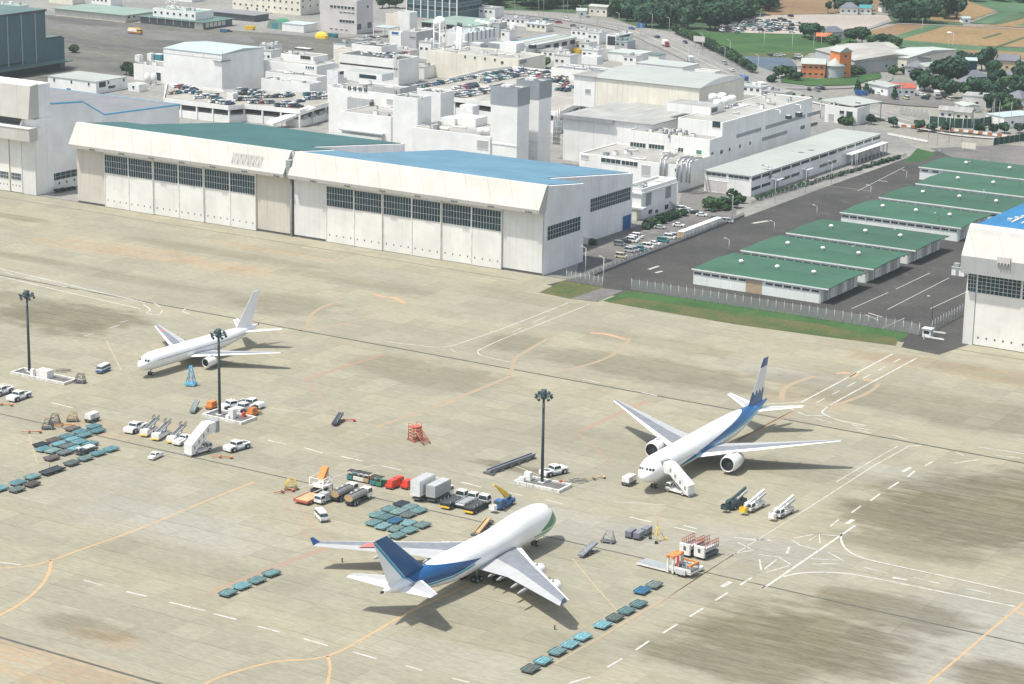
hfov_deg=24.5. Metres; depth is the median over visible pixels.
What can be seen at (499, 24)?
service block
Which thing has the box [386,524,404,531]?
container dolly
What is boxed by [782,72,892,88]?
lane
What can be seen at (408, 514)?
container dolly
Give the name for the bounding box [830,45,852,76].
orange tower
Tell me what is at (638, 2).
tree
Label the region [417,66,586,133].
car park deck
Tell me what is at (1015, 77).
tree
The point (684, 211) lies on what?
hedge shrub
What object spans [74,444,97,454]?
transporter
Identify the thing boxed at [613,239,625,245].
parked car
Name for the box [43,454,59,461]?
container dolly
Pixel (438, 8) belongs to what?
window
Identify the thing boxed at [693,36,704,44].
billboard
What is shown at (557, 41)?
repair shop
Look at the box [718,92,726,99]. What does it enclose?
storage tank
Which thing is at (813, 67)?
orange hall
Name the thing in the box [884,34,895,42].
tree
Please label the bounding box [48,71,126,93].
flat roof house
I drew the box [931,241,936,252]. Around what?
loading door
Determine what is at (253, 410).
heater trolley
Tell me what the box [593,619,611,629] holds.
container dolly
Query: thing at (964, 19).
shed
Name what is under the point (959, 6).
tree
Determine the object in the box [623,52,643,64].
service block
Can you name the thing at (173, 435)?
belt loader
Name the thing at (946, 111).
house
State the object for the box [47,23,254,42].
taxiway
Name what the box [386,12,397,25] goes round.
block
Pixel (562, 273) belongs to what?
apron edge
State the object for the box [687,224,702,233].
container
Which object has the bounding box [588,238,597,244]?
round shrub
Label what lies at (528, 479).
light pole base
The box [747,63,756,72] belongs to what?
tree
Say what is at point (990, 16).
field
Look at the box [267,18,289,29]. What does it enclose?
dome shelter
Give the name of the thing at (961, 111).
house
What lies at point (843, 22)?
gravel lot
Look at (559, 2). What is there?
tree
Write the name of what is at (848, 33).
tree
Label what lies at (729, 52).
tree
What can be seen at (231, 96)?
stair hut
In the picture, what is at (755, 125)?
cargo building
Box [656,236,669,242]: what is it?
parked car
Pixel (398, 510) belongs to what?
container dolly
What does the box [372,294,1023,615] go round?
taxi marking
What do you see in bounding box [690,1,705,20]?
tree
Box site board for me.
[962,142,975,150]
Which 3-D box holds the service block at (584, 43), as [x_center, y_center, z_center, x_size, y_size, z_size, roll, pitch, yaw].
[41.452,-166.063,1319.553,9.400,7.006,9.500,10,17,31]
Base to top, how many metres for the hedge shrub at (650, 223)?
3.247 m
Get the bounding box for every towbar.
[21,430,41,433]
[274,488,294,493]
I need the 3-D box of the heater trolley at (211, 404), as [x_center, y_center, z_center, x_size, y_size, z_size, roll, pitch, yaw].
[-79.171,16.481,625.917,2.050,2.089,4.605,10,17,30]
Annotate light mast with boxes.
[18,290,34,372]
[210,328,227,415]
[534,389,552,483]
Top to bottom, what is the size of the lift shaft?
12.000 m
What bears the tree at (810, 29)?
on the meadow at (753, 42)
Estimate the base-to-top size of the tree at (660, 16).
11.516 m
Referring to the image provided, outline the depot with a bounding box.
[824,102,869,124]
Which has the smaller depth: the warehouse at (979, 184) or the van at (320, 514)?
the van at (320, 514)
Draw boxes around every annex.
[134,53,163,82]
[347,96,373,109]
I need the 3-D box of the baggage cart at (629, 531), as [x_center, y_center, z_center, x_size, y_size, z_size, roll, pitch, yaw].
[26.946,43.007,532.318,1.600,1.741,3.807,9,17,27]
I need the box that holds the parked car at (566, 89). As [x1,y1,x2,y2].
[563,87,571,91]
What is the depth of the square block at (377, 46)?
1220.12 m
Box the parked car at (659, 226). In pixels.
[654,224,665,228]
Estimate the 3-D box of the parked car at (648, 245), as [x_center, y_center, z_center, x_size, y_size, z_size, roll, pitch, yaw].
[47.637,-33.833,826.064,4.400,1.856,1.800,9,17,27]
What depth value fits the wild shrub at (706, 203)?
890.04 m
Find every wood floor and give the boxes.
[484,0,766,30]
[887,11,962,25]
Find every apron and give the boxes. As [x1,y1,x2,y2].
[0,190,1023,683]
[9,15,358,81]
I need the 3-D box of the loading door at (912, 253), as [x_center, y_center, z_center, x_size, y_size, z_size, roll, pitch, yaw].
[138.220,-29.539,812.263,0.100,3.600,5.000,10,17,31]
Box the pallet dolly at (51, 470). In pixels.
[39,464,65,475]
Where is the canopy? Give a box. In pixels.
[819,96,882,119]
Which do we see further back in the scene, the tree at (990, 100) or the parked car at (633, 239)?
the tree at (990, 100)
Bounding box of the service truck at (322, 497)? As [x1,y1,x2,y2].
[314,490,331,504]
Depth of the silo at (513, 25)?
1369.97 m
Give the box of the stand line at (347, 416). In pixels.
[205,354,798,645]
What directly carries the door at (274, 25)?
in the dome shelter
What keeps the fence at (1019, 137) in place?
on the car park at (1011, 154)
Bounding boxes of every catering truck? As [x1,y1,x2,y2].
[410,472,435,500]
[426,477,453,502]
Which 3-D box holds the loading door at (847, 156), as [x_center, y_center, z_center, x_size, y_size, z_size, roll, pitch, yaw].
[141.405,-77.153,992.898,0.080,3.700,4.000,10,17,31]
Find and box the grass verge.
[540,281,603,298]
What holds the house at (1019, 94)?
on the ground at (943, 141)
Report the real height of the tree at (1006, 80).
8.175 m
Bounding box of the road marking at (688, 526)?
[0,268,1023,683]
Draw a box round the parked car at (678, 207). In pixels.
[675,205,684,209]
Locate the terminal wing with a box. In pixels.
[427,41,545,77]
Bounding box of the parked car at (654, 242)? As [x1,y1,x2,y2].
[650,240,660,244]
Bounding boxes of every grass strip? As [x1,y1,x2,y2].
[604,291,908,340]
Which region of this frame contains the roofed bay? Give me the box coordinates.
[373,25,399,37]
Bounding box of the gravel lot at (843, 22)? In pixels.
[723,15,889,33]
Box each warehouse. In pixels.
[692,253,867,302]
[704,129,887,196]
[740,235,909,282]
[786,219,948,263]
[840,199,991,240]
[879,185,1023,218]
[915,172,1023,198]
[918,156,1023,180]
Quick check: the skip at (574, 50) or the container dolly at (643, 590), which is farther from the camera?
the skip at (574, 50)
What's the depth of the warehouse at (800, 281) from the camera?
766.56 m
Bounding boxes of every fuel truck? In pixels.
[330,481,358,501]
[344,485,372,505]
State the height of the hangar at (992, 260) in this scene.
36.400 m
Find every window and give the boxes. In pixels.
[0,61,24,66]
[54,169,76,180]
[99,81,105,87]
[156,72,160,80]
[194,22,202,28]
[300,55,310,59]
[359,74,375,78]
[367,22,371,27]
[386,99,392,104]
[421,22,431,27]
[436,6,441,10]
[444,25,453,29]
[477,140,487,149]
[520,59,526,64]
[547,216,580,240]
[581,155,588,159]
[585,89,590,93]
[590,187,630,211]
[601,157,620,164]
[607,36,614,45]
[622,160,637,166]
[630,142,645,147]
[641,165,649,175]
[645,192,651,206]
[649,144,663,149]
[665,186,670,198]
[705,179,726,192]
[706,172,725,176]
[712,120,720,127]
[728,174,748,179]
[736,127,760,138]
[752,175,760,180]
[752,185,760,190]
[762,130,786,141]
[765,114,804,129]
[772,168,780,174]
[791,172,799,177]
[807,110,819,116]
[828,114,833,121]
[846,111,852,116]
[967,273,976,291]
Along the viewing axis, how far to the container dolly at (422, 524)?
536.03 m
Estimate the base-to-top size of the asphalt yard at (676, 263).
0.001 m
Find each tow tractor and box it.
[0,384,14,396]
[6,389,31,401]
[123,420,147,433]
[221,399,240,409]
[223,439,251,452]
[232,401,254,412]
[240,397,264,407]
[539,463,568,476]
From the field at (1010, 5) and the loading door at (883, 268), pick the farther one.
the field at (1010, 5)
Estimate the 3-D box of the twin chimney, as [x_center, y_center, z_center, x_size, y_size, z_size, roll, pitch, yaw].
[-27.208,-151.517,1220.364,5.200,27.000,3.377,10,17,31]
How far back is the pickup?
581.99 m
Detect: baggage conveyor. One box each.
[189,398,199,412]
[331,410,343,424]
[578,541,597,556]
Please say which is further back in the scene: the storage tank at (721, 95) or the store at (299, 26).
the store at (299, 26)
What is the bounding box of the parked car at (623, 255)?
[614,252,627,258]
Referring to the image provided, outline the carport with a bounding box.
[213,9,271,21]
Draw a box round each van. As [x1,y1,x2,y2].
[95,362,110,373]
[314,507,328,521]
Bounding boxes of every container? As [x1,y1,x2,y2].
[677,228,692,238]
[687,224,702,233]
[698,220,711,230]
[708,217,721,226]
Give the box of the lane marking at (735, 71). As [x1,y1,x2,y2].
[511,11,1014,134]
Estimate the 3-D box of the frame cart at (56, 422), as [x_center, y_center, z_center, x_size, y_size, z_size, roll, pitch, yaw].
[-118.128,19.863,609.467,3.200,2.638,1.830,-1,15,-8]
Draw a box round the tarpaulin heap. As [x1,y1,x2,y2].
[315,32,327,38]
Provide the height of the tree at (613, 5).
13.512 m
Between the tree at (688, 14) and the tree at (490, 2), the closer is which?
the tree at (688, 14)
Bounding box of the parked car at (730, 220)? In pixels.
[722,217,733,222]
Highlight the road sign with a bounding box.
[638,23,644,27]
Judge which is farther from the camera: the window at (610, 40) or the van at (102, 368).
the window at (610, 40)
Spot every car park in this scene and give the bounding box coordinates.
[860,95,959,106]
[931,145,1023,164]
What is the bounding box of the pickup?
[148,451,163,459]
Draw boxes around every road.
[504,10,1023,134]
[541,21,668,59]
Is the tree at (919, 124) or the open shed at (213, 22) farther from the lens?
the open shed at (213, 22)
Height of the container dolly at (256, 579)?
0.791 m
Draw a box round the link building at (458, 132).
[412,103,490,154]
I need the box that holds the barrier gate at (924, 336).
[923,335,943,339]
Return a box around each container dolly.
[0,484,8,490]
[7,485,25,492]
[9,479,26,485]
[23,473,40,479]
[23,480,40,487]
[32,441,49,446]
[35,445,51,452]
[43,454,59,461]
[44,447,61,453]
[45,436,62,442]
[50,440,66,447]
[56,449,73,455]
[58,433,75,438]
[59,442,75,448]
[63,436,80,441]
[63,459,80,466]
[64,425,80,430]
[67,445,81,449]
[71,438,87,444]
[72,428,88,433]
[76,431,92,438]
[76,454,93,461]
[82,440,98,445]
[85,423,101,428]
[89,427,105,433]
[89,449,106,456]
[102,445,119,452]
[218,588,237,597]
[232,581,251,590]
[247,575,266,584]
[261,568,280,577]
[365,518,382,526]
[368,510,385,518]
[374,522,391,530]
[377,513,394,520]
[380,505,397,511]
[386,516,404,524]
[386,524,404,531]
[388,531,406,539]
[389,507,407,515]
[393,500,409,507]
[399,510,416,518]
[400,519,417,525]
[400,526,418,533]
[402,503,418,509]
[410,506,427,514]
[413,521,431,528]
[520,663,540,673]
[533,655,553,665]
[547,646,567,656]
[560,639,579,649]
[572,631,592,641]
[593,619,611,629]
[605,612,624,622]
[617,606,635,615]
[629,599,647,608]
[633,586,651,594]
[645,580,662,588]
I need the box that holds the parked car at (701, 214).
[696,212,707,216]
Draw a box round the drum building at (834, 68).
[825,58,845,77]
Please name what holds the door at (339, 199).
in the hangar at (541, 218)
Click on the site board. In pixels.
(969, 145)
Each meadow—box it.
[697,32,857,52]
[740,52,809,57]
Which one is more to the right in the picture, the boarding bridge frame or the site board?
the site board
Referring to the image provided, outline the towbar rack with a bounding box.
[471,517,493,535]
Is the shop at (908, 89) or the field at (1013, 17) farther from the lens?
the field at (1013, 17)
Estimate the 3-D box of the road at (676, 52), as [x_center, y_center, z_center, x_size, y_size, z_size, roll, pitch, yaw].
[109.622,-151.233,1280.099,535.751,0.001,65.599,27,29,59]
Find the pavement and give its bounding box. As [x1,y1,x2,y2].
[812,101,996,137]
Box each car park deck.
[163,83,328,126]
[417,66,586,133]
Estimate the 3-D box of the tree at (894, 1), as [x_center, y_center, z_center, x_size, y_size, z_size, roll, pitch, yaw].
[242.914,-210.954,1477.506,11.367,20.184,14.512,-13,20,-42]
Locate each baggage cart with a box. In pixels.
[625,527,636,538]
[633,529,644,540]
[641,525,651,535]
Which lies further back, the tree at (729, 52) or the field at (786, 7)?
the field at (786, 7)
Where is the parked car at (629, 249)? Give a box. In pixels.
[623,246,636,252]
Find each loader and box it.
[139,414,159,435]
[151,418,170,439]
[166,421,186,442]
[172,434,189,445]
[293,466,332,503]
[440,488,467,508]
[463,493,491,513]
[636,550,699,575]
[679,533,704,556]
[694,535,718,559]
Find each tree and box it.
[68,44,78,52]
[120,61,132,74]
[126,63,133,75]
[376,0,388,7]
[391,0,403,5]
[486,0,497,5]
[521,0,536,8]
[534,0,550,8]
[545,57,550,67]
[556,0,569,7]
[568,0,582,8]
[585,0,596,3]
[599,0,609,4]
[608,0,623,16]
[619,2,633,20]
[623,0,636,5]
[632,2,660,26]
[635,0,646,5]
[646,0,659,2]
[649,9,674,27]
[662,0,682,25]
[669,0,687,22]
[673,25,681,32]
[676,5,699,28]
[686,0,698,4]
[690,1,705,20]
[699,5,730,30]
[701,10,718,29]
[702,2,720,7]
[706,39,715,49]
[707,42,718,50]
[717,0,735,8]
[717,4,733,26]
[722,46,731,56]
[727,49,736,57]
[730,6,738,19]
[730,52,739,61]
[733,3,756,20]
[734,0,750,20]
[738,57,745,66]
[742,59,751,69]
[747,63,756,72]
[750,0,760,10]
[757,0,763,6]
[763,0,779,10]
[766,74,776,81]
[772,65,783,77]
[783,66,796,78]
[792,71,803,78]
[798,22,809,36]
[803,22,820,39]
[817,25,825,32]
[825,0,831,8]
[825,34,841,43]
[832,0,847,9]
[837,116,845,122]
[841,115,854,124]
[843,28,856,41]
[847,0,860,5]
[851,66,861,74]
[852,26,871,42]
[854,78,861,89]
[858,0,872,4]
[858,66,866,73]
[863,83,869,92]
[865,34,877,42]
[865,114,876,123]
[875,33,885,41]
[883,0,889,8]
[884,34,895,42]
[887,65,899,73]
[888,1,914,22]
[888,116,898,126]
[891,0,907,20]
[891,87,897,98]
[893,37,902,46]
[899,67,904,73]
[909,68,928,80]
[911,0,943,22]
[912,0,924,21]
[914,120,924,129]
[916,73,931,90]
[925,121,937,129]
[929,58,964,79]
[929,75,947,90]
[938,0,956,18]
[938,78,960,95]
[940,9,949,16]
[941,122,951,131]
[946,54,969,73]
[947,0,967,17]
[956,50,966,54]
[958,82,971,92]
[964,53,973,56]
[966,76,981,91]
[973,51,986,70]
[974,122,986,130]
[979,78,994,92]
[980,46,997,71]
[983,94,1001,111]
[984,81,1006,92]
[985,59,1002,70]
[987,69,1006,81]
[988,123,998,132]
[990,91,1013,109]
[996,75,1011,86]
[999,122,1009,132]
[1000,88,1013,93]
[1001,97,1021,110]
[1008,80,1023,90]
[1010,74,1023,81]
[1011,64,1023,75]
[1013,122,1023,130]
[1015,60,1023,65]
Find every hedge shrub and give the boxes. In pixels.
[641,219,652,227]
[641,222,649,229]
[649,218,660,225]
[655,213,667,222]
[660,212,671,219]
[667,211,677,219]
[674,209,681,217]
[678,208,687,215]
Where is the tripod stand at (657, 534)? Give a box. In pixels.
[649,516,665,543]
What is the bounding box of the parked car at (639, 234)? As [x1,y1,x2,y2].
[632,232,643,237]
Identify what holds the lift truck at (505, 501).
on the apron at (942, 514)
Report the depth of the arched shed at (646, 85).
1020.21 m
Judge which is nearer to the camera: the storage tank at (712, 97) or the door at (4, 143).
the door at (4, 143)
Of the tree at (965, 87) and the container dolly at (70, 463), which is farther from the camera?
the tree at (965, 87)
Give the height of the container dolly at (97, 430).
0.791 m
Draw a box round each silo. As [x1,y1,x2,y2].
[144,73,150,84]
[151,73,157,84]
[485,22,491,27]
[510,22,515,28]
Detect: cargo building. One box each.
[579,143,713,192]
[627,127,722,166]
[667,92,819,164]
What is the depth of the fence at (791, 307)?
737.68 m
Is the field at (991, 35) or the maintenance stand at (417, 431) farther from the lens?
the field at (991, 35)
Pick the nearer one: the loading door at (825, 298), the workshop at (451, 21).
the loading door at (825, 298)
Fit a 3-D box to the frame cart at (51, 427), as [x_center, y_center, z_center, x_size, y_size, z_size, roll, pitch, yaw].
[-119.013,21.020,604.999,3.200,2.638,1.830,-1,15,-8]
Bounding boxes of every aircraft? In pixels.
[137,290,284,375]
[310,503,568,605]
[614,356,843,487]
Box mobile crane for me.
[127,27,142,34]
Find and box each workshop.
[420,16,506,35]
[446,26,496,45]
[962,91,995,109]
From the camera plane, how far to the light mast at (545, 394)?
564.18 m
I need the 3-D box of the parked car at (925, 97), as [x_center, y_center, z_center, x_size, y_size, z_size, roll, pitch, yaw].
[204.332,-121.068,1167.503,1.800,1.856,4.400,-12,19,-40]
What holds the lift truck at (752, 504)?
on the apron at (942, 514)
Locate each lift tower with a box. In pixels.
[490,83,529,158]
[517,77,551,161]
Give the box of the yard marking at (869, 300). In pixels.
[649,167,965,340]
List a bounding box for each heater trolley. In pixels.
[205,400,217,409]
[246,406,259,415]
[385,478,399,489]
[393,475,403,483]
[400,478,410,489]
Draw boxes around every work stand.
[185,365,197,386]
[600,530,615,543]
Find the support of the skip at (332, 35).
on the factory ground at (897, 146)
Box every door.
[0,138,10,190]
[9,139,22,192]
[104,152,128,209]
[128,156,153,213]
[153,159,178,217]
[178,163,204,221]
[204,167,229,225]
[229,170,256,230]
[272,22,277,28]
[326,184,353,245]
[354,188,382,249]
[383,192,411,254]
[411,196,441,259]
[441,201,471,263]
[471,205,502,268]
[623,214,630,229]
[745,279,762,294]
[823,289,830,301]
[836,283,842,295]
[846,155,849,162]
[847,278,853,290]
[869,270,874,280]
[881,264,885,275]
[890,259,896,270]
[910,251,916,261]
[922,246,926,256]
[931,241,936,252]
[960,228,965,239]
[973,275,1022,350]
[1017,281,1023,352]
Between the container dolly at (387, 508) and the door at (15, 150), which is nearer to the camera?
the container dolly at (387, 508)
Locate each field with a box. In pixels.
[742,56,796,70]
[761,0,881,14]
[871,23,927,35]
[877,25,941,41]
[892,40,1023,51]
[903,25,1023,46]
[930,0,995,21]
[959,49,1023,58]
[970,0,1023,11]
[970,11,1008,22]
[977,12,1019,23]
[982,33,1001,38]
[989,18,1023,26]
[991,12,1023,23]
[995,37,1023,47]
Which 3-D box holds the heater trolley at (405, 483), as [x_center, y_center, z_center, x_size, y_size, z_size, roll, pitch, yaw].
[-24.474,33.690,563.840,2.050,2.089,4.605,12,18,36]
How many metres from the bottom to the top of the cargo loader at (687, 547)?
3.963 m
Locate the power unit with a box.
[621,473,636,486]
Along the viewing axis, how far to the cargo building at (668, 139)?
953.20 m
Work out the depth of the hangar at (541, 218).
806.52 m
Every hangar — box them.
[0,4,72,76]
[0,76,179,194]
[68,122,404,235]
[286,150,632,275]
[961,203,1023,352]
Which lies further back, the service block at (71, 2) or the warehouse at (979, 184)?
the service block at (71, 2)
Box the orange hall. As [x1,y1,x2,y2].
[801,58,825,77]
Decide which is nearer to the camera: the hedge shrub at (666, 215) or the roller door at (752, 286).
the roller door at (752, 286)
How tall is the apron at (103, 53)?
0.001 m
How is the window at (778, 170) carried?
in the warehouse at (751, 175)
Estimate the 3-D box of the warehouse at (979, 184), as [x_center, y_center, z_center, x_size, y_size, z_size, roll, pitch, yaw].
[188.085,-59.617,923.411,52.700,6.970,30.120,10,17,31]
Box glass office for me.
[406,0,481,18]
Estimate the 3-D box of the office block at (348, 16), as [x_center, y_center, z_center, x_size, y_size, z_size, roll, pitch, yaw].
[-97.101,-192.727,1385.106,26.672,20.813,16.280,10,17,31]
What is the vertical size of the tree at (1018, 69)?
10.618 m
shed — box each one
[53,3,152,22]
[137,14,235,29]
[163,41,264,92]
[551,100,689,161]
[595,65,743,105]
[606,30,632,49]
[607,48,652,61]
[635,59,699,70]
[648,53,665,59]
[815,43,931,72]
[816,32,832,42]
[836,42,898,47]
[894,47,956,72]
[917,84,929,89]
[954,101,980,111]
[959,16,971,22]
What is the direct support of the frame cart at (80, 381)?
on the apron at (942, 514)
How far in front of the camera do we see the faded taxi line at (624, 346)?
657.79 m
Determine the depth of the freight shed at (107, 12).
1428.66 m
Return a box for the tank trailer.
[84,411,99,422]
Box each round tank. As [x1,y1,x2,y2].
[477,127,483,134]
[484,127,489,134]
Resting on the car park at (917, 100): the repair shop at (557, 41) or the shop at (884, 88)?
the shop at (884, 88)
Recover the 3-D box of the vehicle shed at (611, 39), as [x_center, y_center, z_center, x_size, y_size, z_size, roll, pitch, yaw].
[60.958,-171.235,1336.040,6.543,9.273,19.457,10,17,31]
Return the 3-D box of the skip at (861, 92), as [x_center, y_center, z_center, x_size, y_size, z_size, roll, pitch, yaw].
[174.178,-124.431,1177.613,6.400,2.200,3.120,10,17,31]
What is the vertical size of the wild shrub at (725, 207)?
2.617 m
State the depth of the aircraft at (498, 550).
498.50 m
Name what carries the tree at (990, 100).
on the ground at (943, 141)
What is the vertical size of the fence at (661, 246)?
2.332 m
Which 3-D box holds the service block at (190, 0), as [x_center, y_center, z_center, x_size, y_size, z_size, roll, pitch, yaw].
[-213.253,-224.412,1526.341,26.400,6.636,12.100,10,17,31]
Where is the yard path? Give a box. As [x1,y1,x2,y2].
[571,288,621,301]
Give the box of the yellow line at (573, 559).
[28,341,732,663]
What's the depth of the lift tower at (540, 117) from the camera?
962.25 m
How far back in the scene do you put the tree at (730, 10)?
1430.53 m
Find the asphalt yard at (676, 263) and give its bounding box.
[547,151,966,341]
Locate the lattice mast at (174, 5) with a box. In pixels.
[163,0,180,9]
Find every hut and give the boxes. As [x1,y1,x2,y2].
[128,82,146,91]
[227,92,237,100]
[390,30,401,46]
[921,326,934,337]
[951,262,966,276]
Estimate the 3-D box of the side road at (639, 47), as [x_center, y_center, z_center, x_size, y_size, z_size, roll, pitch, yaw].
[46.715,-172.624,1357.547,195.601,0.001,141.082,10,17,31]
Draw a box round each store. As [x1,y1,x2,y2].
[282,21,316,32]
[402,27,438,48]
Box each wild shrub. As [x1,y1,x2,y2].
[701,197,713,210]
[708,197,718,208]
[718,196,726,204]
[719,204,729,209]
[726,188,737,197]
[730,195,740,207]
[740,195,746,202]
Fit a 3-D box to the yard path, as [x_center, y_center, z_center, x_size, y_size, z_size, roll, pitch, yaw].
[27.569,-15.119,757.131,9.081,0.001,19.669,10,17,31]
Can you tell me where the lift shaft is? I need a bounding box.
[398,10,416,30]
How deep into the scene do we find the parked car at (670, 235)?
840.83 m
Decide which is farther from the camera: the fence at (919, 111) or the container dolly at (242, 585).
the fence at (919, 111)
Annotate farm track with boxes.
[867,20,891,28]
[896,23,1023,28]
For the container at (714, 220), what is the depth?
862.73 m
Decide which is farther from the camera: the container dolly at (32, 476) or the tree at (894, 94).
the tree at (894, 94)
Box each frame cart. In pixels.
[41,418,53,429]
[48,413,60,423]
[66,411,78,421]
[74,373,86,383]
[284,478,297,490]
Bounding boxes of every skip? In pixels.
[244,25,255,29]
[327,33,338,37]
[571,48,581,52]
[854,90,867,95]
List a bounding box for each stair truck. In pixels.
[184,418,219,456]
[660,458,694,496]
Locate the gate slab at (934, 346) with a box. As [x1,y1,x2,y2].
[901,334,967,354]
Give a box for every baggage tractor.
[346,469,357,479]
[353,469,362,479]
[358,471,367,481]
[363,472,374,483]
[370,474,380,485]
[375,475,386,486]
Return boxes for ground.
[0,0,915,270]
[3,11,1023,278]
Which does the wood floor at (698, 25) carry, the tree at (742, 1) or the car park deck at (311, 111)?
the tree at (742, 1)
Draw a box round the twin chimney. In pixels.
[455,22,461,49]
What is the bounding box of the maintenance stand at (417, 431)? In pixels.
[407,421,430,444]
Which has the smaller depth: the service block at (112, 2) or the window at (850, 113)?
the window at (850, 113)
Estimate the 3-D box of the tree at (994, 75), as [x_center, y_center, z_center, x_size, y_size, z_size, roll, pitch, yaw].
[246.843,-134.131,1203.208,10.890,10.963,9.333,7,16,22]
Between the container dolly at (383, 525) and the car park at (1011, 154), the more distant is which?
the car park at (1011, 154)
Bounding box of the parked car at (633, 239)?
[626,236,638,242]
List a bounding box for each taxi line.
[0,482,1023,683]
[297,301,880,442]
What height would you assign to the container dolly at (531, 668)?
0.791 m
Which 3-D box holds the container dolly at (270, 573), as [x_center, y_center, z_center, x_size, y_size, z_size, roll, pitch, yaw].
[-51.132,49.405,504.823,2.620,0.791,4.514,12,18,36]
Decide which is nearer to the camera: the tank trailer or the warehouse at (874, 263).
the tank trailer
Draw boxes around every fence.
[566,269,602,286]
[588,211,744,276]
[631,278,919,334]
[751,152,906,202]
[887,131,927,142]
[900,107,928,118]
[930,116,991,127]
[932,303,964,329]
[993,133,1023,144]
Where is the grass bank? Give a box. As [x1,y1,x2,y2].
[905,148,936,161]
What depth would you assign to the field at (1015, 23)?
1470.74 m
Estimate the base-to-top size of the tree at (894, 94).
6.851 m
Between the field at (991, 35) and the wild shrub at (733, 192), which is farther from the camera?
the field at (991, 35)
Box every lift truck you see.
[489,484,515,510]
[721,486,747,510]
[739,489,765,512]
[768,495,794,518]
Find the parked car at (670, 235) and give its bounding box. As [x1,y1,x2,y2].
[664,233,675,238]
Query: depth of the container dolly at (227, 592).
492.44 m
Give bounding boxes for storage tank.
[708,93,717,101]
[713,99,721,103]
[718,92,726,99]
[721,96,730,107]
[727,95,735,105]
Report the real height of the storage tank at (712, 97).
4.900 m
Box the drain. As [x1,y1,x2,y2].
[0,197,1023,683]
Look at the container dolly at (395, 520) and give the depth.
538.81 m
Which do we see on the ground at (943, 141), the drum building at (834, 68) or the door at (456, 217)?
the drum building at (834, 68)
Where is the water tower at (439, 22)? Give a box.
[433,16,445,48]
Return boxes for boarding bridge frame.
[483,452,535,475]
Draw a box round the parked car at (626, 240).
[620,238,631,242]
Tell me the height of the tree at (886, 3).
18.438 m
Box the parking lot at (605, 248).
[577,190,737,276]
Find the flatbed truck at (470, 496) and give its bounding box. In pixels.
[455,491,478,506]
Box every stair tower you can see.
[328,84,340,108]
[393,93,430,150]
[417,88,453,122]
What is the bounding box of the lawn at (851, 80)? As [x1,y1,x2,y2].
[781,73,881,85]
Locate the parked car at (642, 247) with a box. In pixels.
[635,244,646,250]
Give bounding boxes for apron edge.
[546,263,583,278]
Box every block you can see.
[1,1,28,6]
[49,0,84,4]
[92,0,121,5]
[153,6,212,19]
[177,0,203,1]
[232,0,318,15]
[259,41,281,53]
[261,76,320,91]
[264,46,280,59]
[264,57,334,77]
[265,70,326,91]
[281,47,327,63]
[320,0,372,33]
[326,105,392,141]
[327,69,346,92]
[329,68,422,132]
[333,40,356,59]
[335,47,351,63]
[339,50,418,85]
[350,35,372,42]
[352,41,396,52]
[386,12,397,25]
[397,46,419,55]
[418,38,438,58]
[419,62,434,78]
[442,27,456,42]
[479,4,503,17]
[490,19,506,36]
[501,16,537,26]
[501,28,516,40]
[526,20,552,31]
[537,47,569,60]
[551,54,610,79]
[554,52,577,66]
[571,26,596,38]
[572,71,601,106]
[575,38,597,48]
[582,46,604,60]
[587,29,605,43]
[615,38,635,49]
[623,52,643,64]
[632,176,678,220]
[695,68,720,73]
[744,82,769,95]
[763,86,791,94]
[961,57,977,76]
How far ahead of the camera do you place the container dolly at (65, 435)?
597.66 m
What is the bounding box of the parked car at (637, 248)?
[628,245,640,250]
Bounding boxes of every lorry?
[662,39,668,46]
[687,55,693,62]
[739,75,748,80]
[934,90,940,98]
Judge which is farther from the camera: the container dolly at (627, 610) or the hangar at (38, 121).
the hangar at (38, 121)
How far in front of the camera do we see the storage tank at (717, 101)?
979.11 m
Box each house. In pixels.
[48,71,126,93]
[576,8,586,16]
[588,4,611,16]
[796,62,801,71]
[824,26,844,38]
[839,2,858,13]
[859,4,872,14]
[878,3,891,12]
[904,60,923,75]
[915,62,938,75]
[938,105,955,117]
[953,107,975,118]
[956,76,973,91]
[964,70,986,78]
[996,54,1020,70]
[1009,90,1023,101]
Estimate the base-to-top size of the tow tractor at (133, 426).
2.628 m
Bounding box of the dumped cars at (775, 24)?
[719,14,800,32]
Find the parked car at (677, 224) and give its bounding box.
[672,222,684,226]
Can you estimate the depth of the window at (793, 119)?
998.21 m
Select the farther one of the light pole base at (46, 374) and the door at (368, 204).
the door at (368, 204)
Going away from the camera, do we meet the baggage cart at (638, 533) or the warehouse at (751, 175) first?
the baggage cart at (638, 533)
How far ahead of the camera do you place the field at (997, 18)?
1500.70 m
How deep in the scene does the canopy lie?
1102.69 m
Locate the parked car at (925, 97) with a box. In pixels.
[921,95,929,98]
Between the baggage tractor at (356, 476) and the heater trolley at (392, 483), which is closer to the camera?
the heater trolley at (392, 483)
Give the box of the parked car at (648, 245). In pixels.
[642,242,654,248]
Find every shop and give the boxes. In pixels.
[516,34,577,52]
[865,80,904,95]
[892,83,915,95]
[986,110,1023,127]
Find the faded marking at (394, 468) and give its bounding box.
[0,272,801,682]

